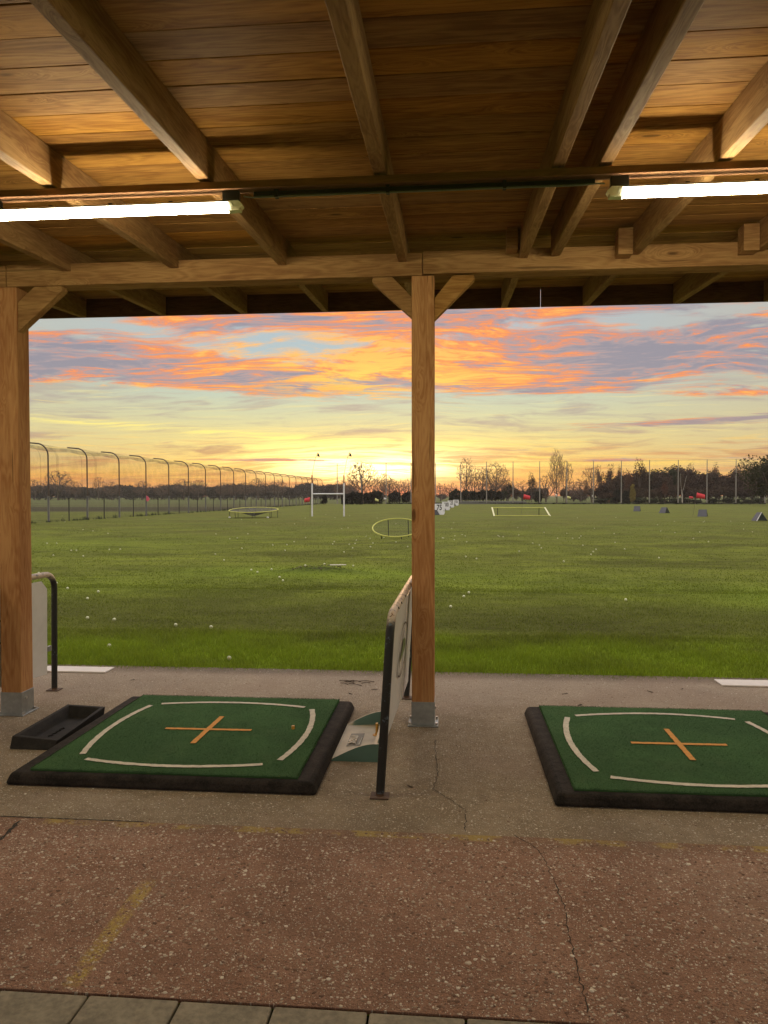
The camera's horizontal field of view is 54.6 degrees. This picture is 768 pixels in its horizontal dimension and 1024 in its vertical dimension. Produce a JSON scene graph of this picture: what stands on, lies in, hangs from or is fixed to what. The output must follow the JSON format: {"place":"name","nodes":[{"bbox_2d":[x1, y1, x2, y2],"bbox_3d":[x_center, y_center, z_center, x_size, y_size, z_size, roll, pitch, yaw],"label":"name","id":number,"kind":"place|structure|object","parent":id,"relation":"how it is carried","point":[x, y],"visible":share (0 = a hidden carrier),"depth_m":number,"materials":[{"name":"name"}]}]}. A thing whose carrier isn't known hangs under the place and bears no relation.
{"place":"outdoors","nodes":[
{"label":"outdoors","id":0,"kind":"place"},
{"bbox_2d":[0,991,547,1023],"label":"paving","id":1,"kind":"structure","parent":0,"point":[28,1008],"depth_m":2.29,"materials":[{"name":"concrete"}]},
{"bbox_2d":[0,817,767,1023],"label":"footpath","id":2,"kind":"structure","parent":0,"point":[360,937],"depth_m":2.79,"materials":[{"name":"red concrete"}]},
{"bbox_2d":[514,835,589,1016],"bbox_3d":[0.668,1.532,2.886,0.100,0.001,1.219,0,1,-1],"label":"pavement crack","id":3,"kind":"object","parent":2,"relation":"on","point":[568,930],"visible":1,"depth_m":2.70,"materials":[{"name":"concrete"}]},
{"bbox_2d":[0,664,767,845],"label":"pavement","id":4,"kind":"structure","parent":0,"point":[544,813],"depth_m":4.32,"materials":[{"name":"grey concrete"}]},
{"bbox_2d":[0,572,62,690],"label":"bay divider","id":5,"kind":"object","parent":4,"relation":"on","point":[40,648],"visible":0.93,"depth_m":5.95,"materials":[{"name":"white paint"}]},
{"bbox_2d":[10,704,104,749],"bbox_3d":[-2.187,1.444,5.026,0.301,0.094,0.684,0,1,5],"label":"ball tray","id":6,"kind":"object","parent":4,"relation":"on","point":[55,728],"visible":0.9,"depth_m":5.00,"materials":[{"name":"rubber"}]},
{"bbox_2d":[1,816,143,821],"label":"pavement crack","id":7,"kind":"object","parent":4,"relation":"on","point":[68,818],"visible":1,"depth_m":3.68,"materials":[{"name":"concrete"}]},
{"bbox_2d":[47,666,113,672],"bbox_3d":[-3.124,1.445,6.854,1.240,0.012,0.190,0,1,5],"label":"board","id":8,"kind":"object","parent":4,"relation":"on","point":[80,669],"visible":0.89,"depth_m":6.80,"materials":[{"name":"white wood"}]},
{"bbox_2d":[7,694,353,794],"bbox_3d":[-1.158,1.450,4.838,1.742,0.087,1.615,0,1,5],"label":"tee mat","id":9,"kind":"object","parent":4,"relation":"on","point":[214,744],"visible":1,"depth_m":4.50,"materials":[{"name":"green carpet"}]},
{"bbox_2d":[331,711,380,761],"bbox_3d":[-0.143,1.438,4.815,0.290,0.109,0.700,0,1,5],"label":"ball tray","id":10,"kind":"object","parent":4,"relation":"on","point":[359,742],"visible":0.95,"depth_m":4.75,"materials":[{"name":"plastic"}]},
{"bbox_2d":[0,0,767,727],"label":"driving range shelter","id":11,"kind":"object","parent":4,"relation":"on","point":[102,102],"visible":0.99,"depth_m":3.60,"materials":[{"name":"brown wood"}]},
{"bbox_2d":[0,190,244,220],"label":"tube light","id":12,"kind":"object","parent":11,"relation":"attached to","point":[230,202],"visible":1,"depth_m":3.57,"materials":[{"name":"glowing light tube"},{"name":"plastic"},{"name":"dark metal"}]},
{"bbox_2d":[244,179,604,198],"bbox_3d":[0.169,-1.507,3.464,1.681,0.037,0.032,0,1,5],"label":"cable duct","id":13,"kind":"object","parent":11,"relation":"attached to","point":[504,185],"visible":1,"depth_m":3.45,"materials":[{"name":"black metal"}]},
{"bbox_2d":[605,175,767,199],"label":"tube light","id":14,"kind":"object","parent":11,"relation":"attached to","point":[620,188],"visible":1,"depth_m":3.34,"materials":[{"name":"glass"},{"name":"plastic"},{"name":"metal"}]},
{"bbox_2d":[370,575,411,799],"bbox_3d":[0.095,0.996,4.899,0.138,0.989,2.022,0,1,6],"label":"bay divider","id":15,"kind":"object","parent":4,"relation":"on","point":[397,664],"visible":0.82,"depth_m":4.28,"materials":[{"name":"white paint"}]},
{"bbox_2d":[524,705,767,812],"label":"tee mat","id":16,"kind":"object","parent":4,"relation":"on","point":[696,759],"visible":1,"depth_m":4.33,"materials":[{"name":"green carpet"}]},
{"bbox_2d":[714,679,767,686],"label":"board","id":17,"kind":"object","parent":4,"relation":"on","point":[743,683],"visible":1,"depth_m":6.27,"materials":[{"name":"white wood"}]},
{"bbox_2d":[29,290,767,496],"label":"sky","id":18,"kind":"structure","parent":0,"point":[663,385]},
{"bbox_2d":[31,496,767,1023],"bbox_3d":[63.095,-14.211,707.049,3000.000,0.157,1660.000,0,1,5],"label":"ground","id":19,"kind":"structure","parent":0,"point":[587,514],"depth_m":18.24,"materials":[{"name":"green plant"}]},
{"bbox_2d":[30,480,44,499],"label":"tree","id":20,"kind":"object","parent":19,"relation":"on","point":[37,487],"visible":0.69,"depth_m":282.72,"materials":[{"name":"brown plant"}]},
{"bbox_2d":[31,485,49,499],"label":"tree","id":21,"kind":"object","parent":19,"relation":"on","point":[42,494],"visible":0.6,"depth_m":287.49,"materials":[{"name":"brown plant"}]},
{"bbox_2d":[41,470,72,499],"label":"tree","id":22,"kind":"object","parent":19,"relation":"on","point":[58,489],"visible":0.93,"depth_m":281.62,"materials":[{"name":"brown plant"}]},
{"bbox_2d":[50,484,70,499],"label":"tree","id":23,"kind":"object","parent":19,"relation":"on","point":[55,493],"visible":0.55,"depth_m":293.63,"materials":[{"name":"brown plant"}]},
{"bbox_2d":[65,481,82,499],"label":"tree","id":24,"kind":"object","parent":19,"relation":"on","point":[76,493],"visible":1,"depth_m":280.86,"materials":[{"name":"brown plant"}]},
{"bbox_2d":[74,486,94,499],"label":"tree","id":25,"kind":"object","parent":19,"relation":"on","point":[84,492],"visible":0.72,"depth_m":296.99,"materials":[{"name":"brown plant"}]},
{"bbox_2d":[93,476,106,499],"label":"tree","id":26,"kind":"object","parent":19,"relation":"on","point":[96,487],"visible":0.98,"depth_m":280.11,"materials":[{"name":"brown plant"}]},
{"bbox_2d":[93,487,110,499],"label":"tree","id":27,"kind":"object","parent":19,"relation":"on","point":[103,494],"visible":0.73,"depth_m":291.32,"materials":[{"name":"brown plant"}]},
{"bbox_2d":[103,482,120,499],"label":"tree","id":28,"kind":"object","parent":19,"relation":"on","point":[112,492],"visible":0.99,"depth_m":279.62,"materials":[{"name":"brown plant"}]},
{"bbox_2d":[118,485,142,499],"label":"tree","id":29,"kind":"object","parent":19,"relation":"on","point":[128,493],"visible":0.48,"depth_m":286.39,"materials":[{"name":"brown plant"}]},
{"bbox_2d":[129,488,152,498],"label":"tree","id":30,"kind":"object","parent":19,"relation":"on","point":[144,495],"visible":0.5,"depth_m":283.78,"materials":[{"name":"brown plant"}]},
{"bbox_2d":[132,480,150,499],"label":"tree","id":31,"kind":"object","parent":19,"relation":"on","point":[141,490],"visible":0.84,"depth_m":278.63,"materials":[{"name":"brown plant"}]},
{"bbox_2d":[153,484,167,499],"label":"tree","id":32,"kind":"object","parent":19,"relation":"on","point":[159,492],"visible":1,"depth_m":278.32,"materials":[{"name":"brown plant"}]},
{"bbox_2d":[152,484,180,498],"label":"tree","id":33,"kind":"object","parent":19,"relation":"on","point":[172,492],"visible":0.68,"depth_m":285.40,"materials":[{"name":"brown plant"}]},
{"bbox_2d":[31,503,321,523],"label":"weeds","id":34,"kind":"object","parent":19,"relation":"on","point":[85,518],"visible":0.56,"depth_m":61.53,"materials":[{"name":"green plant"}]},
{"bbox_2d":[30,442,322,521],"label":"net fence","id":35,"kind":"object","parent":19,"relation":"on","point":[48,497],"visible":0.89,"depth_m":65.03,"materials":[{"name":"grey metal"}]},
{"bbox_2d":[172,479,191,499],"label":"tree","id":36,"kind":"object","parent":19,"relation":"on","point":[184,489],"visible":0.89,"depth_m":276.90,"materials":[{"name":"brown plant"}]},
{"bbox_2d":[176,487,197,499],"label":"tree","id":37,"kind":"object","parent":19,"relation":"on","point":[186,494],"visible":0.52,"depth_m":282.40,"materials":[{"name":"brown plant"}]},
{"bbox_2d":[186,485,207,499],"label":"tree","id":38,"kind":"object","parent":19,"relation":"on","point":[200,495],"visible":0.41,"depth_m":285.33,"materials":[{"name":"brown plant"}]},
{"bbox_2d":[189,480,207,499],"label":"tree","id":39,"kind":"object","parent":19,"relation":"on","point":[198,489],"visible":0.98,"depth_m":276.61,"materials":[{"name":"brown plant"}]},
{"bbox_2d":[207,485,232,499],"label":"tree","id":40,"kind":"object","parent":19,"relation":"on","point":[213,492],"visible":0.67,"depth_m":284.44,"materials":[{"name":"brown plant"}]},
{"bbox_2d":[215,483,230,499],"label":"tree","id":41,"kind":"object","parent":19,"relation":"on","point":[223,486],"visible":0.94,"depth_m":275.87,"materials":[{"name":"brown plant"}]},
{"bbox_2d":[225,483,251,499],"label":"tree","id":42,"kind":"object","parent":19,"relation":"on","point":[228,485],"visible":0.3,"depth_m":294.40,"materials":[{"name":"brown plant"}]},
{"bbox_2d":[237,482,251,499],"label":"tree","id":43,"kind":"object","parent":19,"relation":"on","point":[243,487],"visible":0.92,"depth_m":274.99,"materials":[{"name":"brown plant"}]},
{"bbox_2d":[228,507,278,517],"bbox_3d":[-9.564,0.039,54.580,3.628,0.769,3.614,0,1,5],"label":"basket target","id":44,"kind":"object","parent":19,"relation":"on","point":[253,511],"visible":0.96,"depth_m":55.39,"materials":[{"name":"yellow plastic"}]},
{"bbox_2d":[247,478,269,499],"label":"tree","id":45,"kind":"object","parent":19,"relation":"on","point":[258,488],"visible":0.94,"depth_m":274.67,"materials":[{"name":"brown plant"}]},
{"bbox_2d":[264,487,285,497],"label":"tree","id":46,"kind":"object","parent":19,"relation":"on","point":[270,492],"visible":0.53,"depth_m":291.13,"materials":[{"name":"brown plant"}]},
{"bbox_2d":[268,480,287,499],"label":"tree","id":47,"kind":"object","parent":19,"relation":"on","point":[277,489],"visible":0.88,"depth_m":274.37,"materials":[{"name":"brown plant"}]},
{"bbox_2d":[283,486,297,499],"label":"tree","id":48,"kind":"object","parent":19,"relation":"on","point":[287,495],"visible":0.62,"depth_m":298.70,"materials":[{"name":"brown plant"}]},
{"bbox_2d":[288,483,318,498],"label":"tree","id":49,"kind":"object","parent":19,"relation":"on","point":[298,489],"visible":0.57,"depth_m":297.12,"materials":[{"name":"brown plant"}]},
{"bbox_2d":[302,485,323,498],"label":"tree","id":50,"kind":"object","parent":19,"relation":"on","point":[307,491],"visible":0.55,"depth_m":283.82,"materials":[{"name":"brown plant"}]},
{"bbox_2d":[311,475,344,515],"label":"goal posts","id":51,"kind":"object","parent":19,"relation":"on","point":[312,493],"visible":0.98,"depth_m":57.47,"materials":[{"name":"white metal"}]},
{"bbox_2d":[323,483,341,499],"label":"tree","id":52,"kind":"object","parent":19,"relation":"on","point":[329,487],"visible":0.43,"depth_m":276.66,"materials":[{"name":"brown plant"}]},
{"bbox_2d":[340,491,362,503],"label":"hedge","id":53,"kind":"object","parent":19,"relation":"on","point":[352,497],"visible":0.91,"depth_m":134.39,"materials":[{"name":"green plant"}]},
{"bbox_2d":[347,461,378,501],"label":"tree","id":54,"kind":"object","parent":19,"relation":"on","point":[356,484],"visible":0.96,"depth_m":165.27,"materials":[{"name":"brown plant"}]},
{"bbox_2d":[363,490,382,503],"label":"hedge","id":55,"kind":"object","parent":19,"relation":"on","point":[368,498],"visible":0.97,"depth_m":136.01,"materials":[{"name":"green plant"}]},
{"bbox_2d":[360,480,385,501],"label":"tree","id":56,"kind":"object","parent":19,"relation":"on","point":[370,488],"visible":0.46,"depth_m":190.33,"materials":[{"name":"brown plant"}]},
{"bbox_2d":[374,472,393,500],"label":"tree","id":57,"kind":"object","parent":19,"relation":"on","point":[383,481],"visible":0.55,"depth_m":200.61,"materials":[{"name":"brown plant"}]},
{"bbox_2d":[380,477,399,495],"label":"tree","id":58,"kind":"object","parent":19,"relation":"on","point":[389,486],"visible":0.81,"depth_m":190.09,"materials":[{"name":"brown plant"}]},
{"bbox_2d":[372,518,411,538],"bbox_3d":[0.469,0.626,27.990,1.848,0.754,1.737,0,1,5],"label":"hoop target","id":59,"kind":"object","parent":19,"relation":"on","point":[408,535],"visible":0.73,"depth_m":28.59,"materials":[{"name":"yellow plastic"}]},
{"bbox_2d":[388,490,400,502],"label":"hedge","id":60,"kind":"object","parent":19,"relation":"on","point":[394,496],"visible":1,"depth_m":149.68,"materials":[{"name":"green plant"}]},
{"bbox_2d":[401,491,410,502],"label":"hedge","id":61,"kind":"object","parent":19,"relation":"on","point":[405,497],"visible":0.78,"depth_m":151.50,"materials":[{"name":"green plant"}]},
{"bbox_2d":[435,504,444,514],"bbox_3d":[4.449,-0.214,60.816,1.047,0.920,0.395,0,1,11],"label":"distance sign","id":62,"kind":"object","parent":19,"relation":"on","point":[439,509],"visible":0.88,"depth_m":60.80,"materials":[{"name":"grey plastic"}]},
{"bbox_2d":[436,483,449,500],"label":"tree","id":63,"kind":"object","parent":19,"relation":"on","point":[439,491],"visible":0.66,"depth_m":208.99,"materials":[{"name":"brown plant"}]},
{"bbox_2d":[449,488,459,500],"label":"hedge","id":64,"kind":"object","parent":19,"relation":"on","point":[454,494],"visible":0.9,"depth_m":148.66,"materials":[{"name":"green plant"}]},
{"bbox_2d":[455,457,475,500],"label":"tree","id":65,"kind":"object","parent":19,"relation":"on","point":[466,479],"visible":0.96,"depth_m":158.63,"materials":[{"name":"brown plant"}]},
{"bbox_2d":[464,465,485,500],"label":"tree","id":66,"kind":"object","parent":19,"relation":"on","point":[477,484],"visible":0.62,"depth_m":163.56,"materials":[{"name":"brown plant"}]},
{"bbox_2d":[461,489,502,500],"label":"hedge","id":67,"kind":"object","parent":19,"relation":"on","point":[474,495],"visible":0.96,"depth_m":146.24,"materials":[{"name":"green plant"}]},
{"bbox_2d":[475,467,490,490],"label":"tree","id":68,"kind":"object","parent":19,"relation":"on","point":[483,477],"visible":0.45,"depth_m":168.31,"materials":[{"name":"brown plant"}]},
{"bbox_2d":[482,463,509,500],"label":"tree","id":69,"kind":"object","parent":19,"relation":"on","point":[495,488],"visible":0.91,"depth_m":163.21,"materials":[{"name":"brown plant"}]},
{"bbox_2d":[491,507,550,515],"bbox_3d":[10.677,-0.016,58.344,4.320,0.665,3.364,0,1,5],"label":"target frame","id":70,"kind":"object","parent":19,"relation":"on","point":[519,515],"visible":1,"depth_m":58.47,"materials":[{"name":"white plastic"}]},
{"bbox_2d":[514,480,532,500],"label":"tree","id":71,"kind":"object","parent":19,"relation":"on","point":[521,488],"visible":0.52,"depth_m":196.98,"materials":[{"name":"brown plant"}]},
{"bbox_2d":[528,473,537,501],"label":"tree","id":72,"kind":"object","parent":19,"relation":"on","point":[532,483],"visible":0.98,"depth_m":177.32,"materials":[{"name":"brown plant"}]},
{"bbox_2d":[535,473,557,501],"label":"tree","id":73,"kind":"object","parent":19,"relation":"on","point":[545,492],"visible":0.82,"depth_m":172.23,"materials":[{"name":"brown plant"}]},
{"bbox_2d":[337,459,765,503],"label":"net fence","id":74,"kind":"object","parent":19,"relation":"on","point":[566,488],"visible":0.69,"depth_m":133.45,"materials":[{"name":"grey"}]},
{"bbox_2d":[548,448,564,502],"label":"tree","id":75,"kind":"object","parent":19,"relation":"on","point":[558,475],"visible":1,"depth_m":152.26,"materials":[{"name":"brown plant"}]},
{"bbox_2d":[560,460,573,502],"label":"tree","id":76,"kind":"object","parent":19,"relation":"on","point":[567,476],"visible":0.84,"depth_m":161.80,"materials":[{"name":"brown plant"}]},
{"bbox_2d":[567,479,594,501],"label":"tree","id":77,"kind":"object","parent":19,"relation":"on","point":[578,493],"visible":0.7,"depth_m":186.12,"materials":[{"name":"brown plant"}]},
{"bbox_2d":[581,467,602,501],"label":"tree","id":78,"kind":"object","parent":19,"relation":"on","point":[584,481],"visible":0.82,"depth_m":166.30,"materials":[{"name":"brown plant"}]},
{"bbox_2d":[596,482,615,502],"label":"tree","id":79,"kind":"object","parent":19,"relation":"on","point":[604,487],"visible":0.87,"depth_m":157.42,"materials":[{"name":"brown plant"}]},
{"bbox_2d":[606,475,622,490],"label":"tree","id":80,"kind":"object","parent":19,"relation":"on","point":[615,481],"visible":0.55,"depth_m":161.25,"materials":[{"name":"brown plant"}]},
{"bbox_2d":[613,489,622,502],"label":"bush","id":81,"kind":"object","parent":19,"relation":"on","point":[617,493],"visible":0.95,"depth_m":143.14,"materials":[{"name":"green plant"}]},
{"bbox_2d":[623,468,633,489],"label":"tree","id":82,"kind":"object","parent":19,"relation":"on","point":[628,479],"visible":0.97,"depth_m":155.68,"materials":[{"name":"brown plant"}]},
{"bbox_2d":[630,484,635,502],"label":"columnar tree","id":83,"kind":"object","parent":19,"relation":"on","point":[632,494],"visible":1,"depth_m":142.15,"materials":[{"name":"green plant"}]},
{"bbox_2d":[632,458,650,487],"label":"tree","id":84,"kind":"object","parent":19,"relation":"on","point":[641,472],"visible":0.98,"depth_m":160.24,"materials":[{"name":"brown plant"}]},
{"bbox_2d":[631,474,651,495],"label":"tree","id":85,"kind":"object","parent":19,"relation":"on","point":[645,485],"visible":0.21,"depth_m":163.36,"materials":[{"name":"brown plant"}]},
{"bbox_2d":[635,488,648,497],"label":"tree","id":86,"kind":"object","parent":19,"relation":"on","point":[640,492],"visible":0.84,"depth_m":153.67,"materials":[{"name":"brown plant"}]},
{"bbox_2d":[643,489,660,498],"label":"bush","id":87,"kind":"object","parent":19,"relation":"on","point":[654,494],"visible":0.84,"depth_m":147.53,"materials":[{"name":"brown plant"}]},
{"bbox_2d":[650,471,673,496],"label":"tree","id":88,"kind":"object","parent":19,"relation":"on","point":[660,479],"visible":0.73,"depth_m":160.37,"materials":[{"name":"brown plant"}]},
{"bbox_2d":[654,487,671,499],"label":"tree","id":89,"kind":"object","parent":19,"relation":"on","point":[658,489],"visible":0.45,"depth_m":148.95,"materials":[{"name":"brown plant"}]},
{"bbox_2d":[656,467,681,497],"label":"tree","id":90,"kind":"object","parent":19,"relation":"on","point":[673,473],"visible":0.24,"depth_m":163.00,"materials":[{"name":"brown plant"}]},
{"bbox_2d":[666,484,677,498],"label":"tree","id":91,"kind":"object","parent":19,"relation":"on","point":[672,489],"visible":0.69,"depth_m":153.00,"materials":[{"name":"brown plant"}]},
{"bbox_2d":[676,473,689,502],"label":"birch tree","id":92,"kind":"object","parent":19,"relation":"on","point":[680,479],"visible":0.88,"depth_m":139.46,"materials":[{"name":"brown plant"}]},
{"bbox_2d":[675,485,691,498],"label":"tree","id":93,"kind":"object","parent":19,"relation":"on","point":[686,493],"visible":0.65,"depth_m":148.71,"materials":[{"name":"brown plant"}]},
{"bbox_2d":[674,470,697,485],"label":"tree","id":94,"kind":"object","parent":19,"relation":"on","point":[691,474],"visible":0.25,"depth_m":163.04,"materials":[{"name":"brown plant"}]},
{"bbox_2d":[686,474,714,500],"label":"tree","id":95,"kind":"object","parent":19,"relation":"on","point":[700,482],"visible":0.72,"depth_m":155.62,"materials":[{"name":"brown plant"}]},
{"bbox_2d":[698,487,715,499],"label":"tree","id":96,"kind":"object","parent":19,"relation":"on","point":[710,493],"visible":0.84,"depth_m":150.82,"materials":[{"name":"brown plant"}]},
{"bbox_2d":[711,484,728,502],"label":"tree","id":97,"kind":"object","parent":19,"relation":"on","point":[719,491],"visible":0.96,"depth_m":151.16,"materials":[{"name":"brown plant"}]},
{"bbox_2d":[712,474,732,502],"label":"tree","id":98,"kind":"object","parent":19,"relation":"on","point":[719,478],"visible":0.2,"depth_m":160.02,"materials":[{"name":"brown plant"}]},
{"bbox_2d":[724,487,738,502],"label":"tree","id":99,"kind":"object","parent":19,"relation":"on","point":[730,493],"visible":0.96,"depth_m":151.72,"materials":[{"name":"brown plant"}]},
{"bbox_2d":[717,471,746,496],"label":"tree","id":100,"kind":"object","parent":19,"relation":"on","point":[725,483],"visible":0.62,"depth_m":156.72,"materials":[{"name":"brown plant"}]},
{"bbox_2d":[741,485,759,502],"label":"tree","id":101,"kind":"object","parent":19,"relation":"on","point":[745,493],"visible":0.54,"depth_m":149.96,"materials":[{"name":"brown plant"}]},
{"bbox_2d":[735,454,767,497],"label":"tree","id":102,"kind":"object","parent":19,"relation":"on","point":[762,469],"visible":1,"depth_m":113.70,"materials":[{"name":"green plant"}]},
{"bbox_2d":[751,512,767,520],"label":"wedge target","id":103,"kind":"object","parent":19,"relation":"on","point":[759,516],"visible":1,"depth_m":45.85,"materials":[{"name":"grey plastic"}]},
{"bbox_2d":[459,501,526,503],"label":"earth bank","id":104,"kind":"structure","parent":0,"point":[477,502],"depth_m":137.89,"materials":[{"name":"soil"}]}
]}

